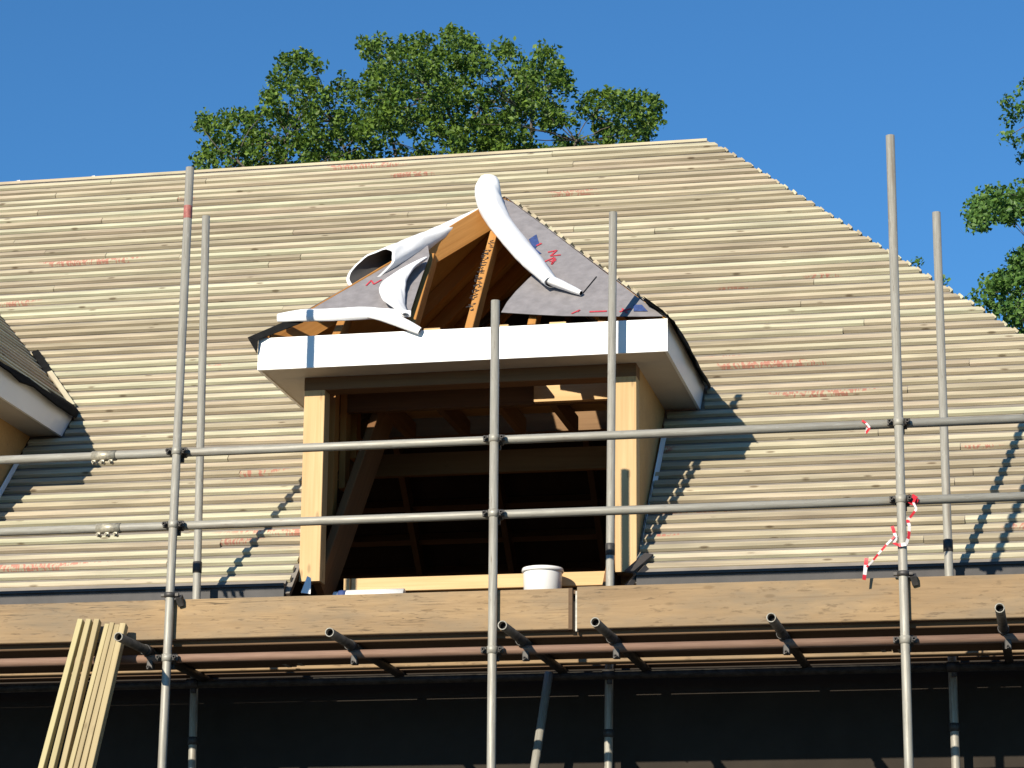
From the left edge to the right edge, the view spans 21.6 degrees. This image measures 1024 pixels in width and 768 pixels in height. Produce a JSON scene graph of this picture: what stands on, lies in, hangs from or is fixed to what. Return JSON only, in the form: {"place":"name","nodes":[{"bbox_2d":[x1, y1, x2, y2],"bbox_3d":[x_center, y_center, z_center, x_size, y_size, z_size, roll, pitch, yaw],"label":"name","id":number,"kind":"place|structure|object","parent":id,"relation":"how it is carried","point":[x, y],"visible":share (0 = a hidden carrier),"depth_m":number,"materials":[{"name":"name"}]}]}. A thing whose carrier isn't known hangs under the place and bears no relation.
{"place":"outdoors","nodes":[
{"label":"outdoors","id":0,"kind":"place"},
{"bbox_2d":[333,588,405,594],"bbox_3d":[-0.859,1.281,16.169,0.438,0.091,0.095,-3,-15,11],"label":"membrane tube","id":1,"kind":"object","parent":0,"point":[369,591],"visible":0.18,"depth_m":16.14,"materials":[{"name":"white plastic"}]},
{"bbox_2d":[0,138,1023,767],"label":"house","id":2,"kind":"structure","parent":0,"point":[348,300],"depth_m":17.04,"materials":[{"name":"brown wood"}]},
{"bbox_2d":[301,576,310,593],"bbox_3d":[-1.218,1.193,15.946,0.060,0.115,0.034,-3,-15,11],"label":"film scrap","id":3,"kind":"object","parent":2,"relation":"on","point":[306,588],"visible":1,"depth_m":15.93,"materials":[{"name":"blue plastic"}]},
{"bbox_2d":[522,565,563,589],"bbox_3d":[0.182,1.198,15.986,0.250,0.202,0.250,-3,-15,11],"label":"bucket","id":4,"kind":"object","parent":2,"relation":"on","point":[542,576],"visible":0.66,"depth_m":15.90,"materials":[{"name":"white plastic"}]},
{"bbox_2d":[0,0,1023,328],"label":"sky","id":5,"kind":"structure","parent":0,"point":[809,94],"materials":[{"name":"blue"}]},
{"label":"ground","id":6,"kind":"structure","parent":0,"visible":0},
{"bbox_2d":[38,619,84,767],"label":"leaning batten","id":7,"kind":"object","parent":6,"relation":"on","point":[60,699],"visible":1,"depth_m":14.56,"materials":[{"name":"beige wood"}]},
{"bbox_2d":[48,619,92,767],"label":"leaning batten","id":8,"kind":"object","parent":6,"relation":"on","point":[70,696],"visible":1,"depth_m":14.54,"materials":[{"name":"beige wood"}]},
{"bbox_2d":[59,619,100,767],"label":"leaning batten","id":9,"kind":"object","parent":6,"relation":"on","point":[78,703],"visible":1,"depth_m":14.55,"materials":[{"name":"beige wood"}]},
{"bbox_2d":[68,624,108,767],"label":"leaning batten","id":10,"kind":"object","parent":6,"relation":"on","point":[87,702],"visible":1,"depth_m":14.51,"materials":[{"name":"beige wood"}]},
{"bbox_2d":[73,622,114,767],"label":"leaning batten","id":11,"kind":"object","parent":6,"relation":"on","point":[92,702],"visible":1,"depth_m":14.50,"materials":[{"name":"beige wood"}]},
{"bbox_2d":[79,624,119,767],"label":"leaning batten","id":12,"kind":"object","parent":6,"relation":"on","point":[87,747],"visible":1,"depth_m":14.48,"materials":[{"name":"beige wood"}]},
{"bbox_2d":[86,623,127,767],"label":"leaning batten","id":13,"kind":"object","parent":6,"relation":"on","point":[105,705],"visible":1,"depth_m":14.48,"materials":[{"name":"beige wood"}]},
{"bbox_2d":[188,21,667,169],"bbox_3d":[-1.206,2.387,30.275,6.254,14.830,3.689,-8,-17,30],"label":"oak tree","id":14,"kind":"object","parent":6,"relation":"on","point":[525,101],"visible":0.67,"depth_m":30.89,"materials":[{"name":"green plant"}]},
{"bbox_2d":[0,134,1023,767],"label":"scaffold","id":15,"kind":"object","parent":6,"relation":"on","point":[524,648],"visible":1,"depth_m":14.75,"materials":[{"name":"metal"}]},
{"bbox_2d":[0,664,296,673],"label":"scaffold board","id":16,"kind":"object","parent":15,"relation":"on","point":[156,668],"visible":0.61,"depth_m":15.53,"materials":[{"name":"brown wood"}]},
{"bbox_2d":[0,588,573,644],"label":"toe board","id":17,"kind":"object","parent":15,"relation":"attached to","point":[380,614],"visible":1,"depth_m":14.64,"materials":[{"name":"brown wood"}]},
{"bbox_2d":[0,618,1023,657],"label":"scaffold board","id":18,"kind":"object","parent":15,"relation":"on","point":[596,636],"visible":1,"depth_m":14.43,"materials":[{"name":"brown wood"}]},
{"bbox_2d":[0,650,1023,678],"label":"scaffold board","id":19,"kind":"object","parent":15,"relation":"on","point":[729,658],"visible":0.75,"depth_m":15.23,"materials":[{"name":"brown wood"}]},
{"bbox_2d":[0,655,1023,682],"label":"scaffold board","id":20,"kind":"object","parent":15,"relation":"on","point":[615,666],"visible":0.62,"depth_m":15.42,"materials":[{"name":"brown wood"}]},
{"bbox_2d":[0,642,1023,670],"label":"scaffold board","id":21,"kind":"object","parent":15,"relation":"on","point":[566,655],"visible":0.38,"depth_m":14.96,"materials":[{"name":"brown wood"}]},
{"bbox_2d":[0,632,1023,658],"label":"scaffold board","id":22,"kind":"object","parent":15,"relation":"on","point":[505,645],"visible":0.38,"depth_m":14.69,"materials":[{"name":"brown wood"}]},
{"bbox_2d":[293,650,891,665],"bbox_3d":[0.414,1.515,15.043,3.395,0.039,0.070,-3,-15,11],"label":"scaffold board","id":23,"kind":"object","parent":15,"relation":"on","point":[640,656],"visible":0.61,"depth_m":15.01,"materials":[{"name":"brown wood"}]},
{"bbox_2d":[575,574,1023,631],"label":"toe board","id":24,"kind":"object","parent":15,"relation":"attached to","point":[967,597],"visible":0.9,"depth_m":14.10,"materials":[{"name":"brown wood"}]},
{"bbox_2d":[862,420,870,433],"bbox_3d":[1.877,0.226,14.252,0.049,0.078,0.013,-3,-15,11],"label":"barrier tape","id":25,"kind":"object","parent":15,"relation":"attached to","point":[868,428],"visible":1,"depth_m":14.25,"materials":[{"name":"plastic"}]},
{"bbox_2d":[862,494,918,579],"bbox_3d":[1.980,0.793,14.022,0.288,0.463,0.131,6,-16,-19],"label":"barrier tape","id":26,"kind":"object","parent":15,"relation":"attached to","point":[914,502],"visible":1,"depth_m":14.01,"materials":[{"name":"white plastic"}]},
{"bbox_2d":[892,646,1023,652],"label":"scaffold board","id":27,"kind":"object","parent":15,"relation":"on","point":[959,649],"visible":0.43,"depth_m":14.64,"materials":[{"name":"brown wood"}]},
{"bbox_2d":[910,77,1023,333],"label":"beech tree","id":28,"kind":"object","parent":6,"relation":"on","point":[985,207],"visible":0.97,"depth_m":25.68,"materials":[{"name":"green plant"}]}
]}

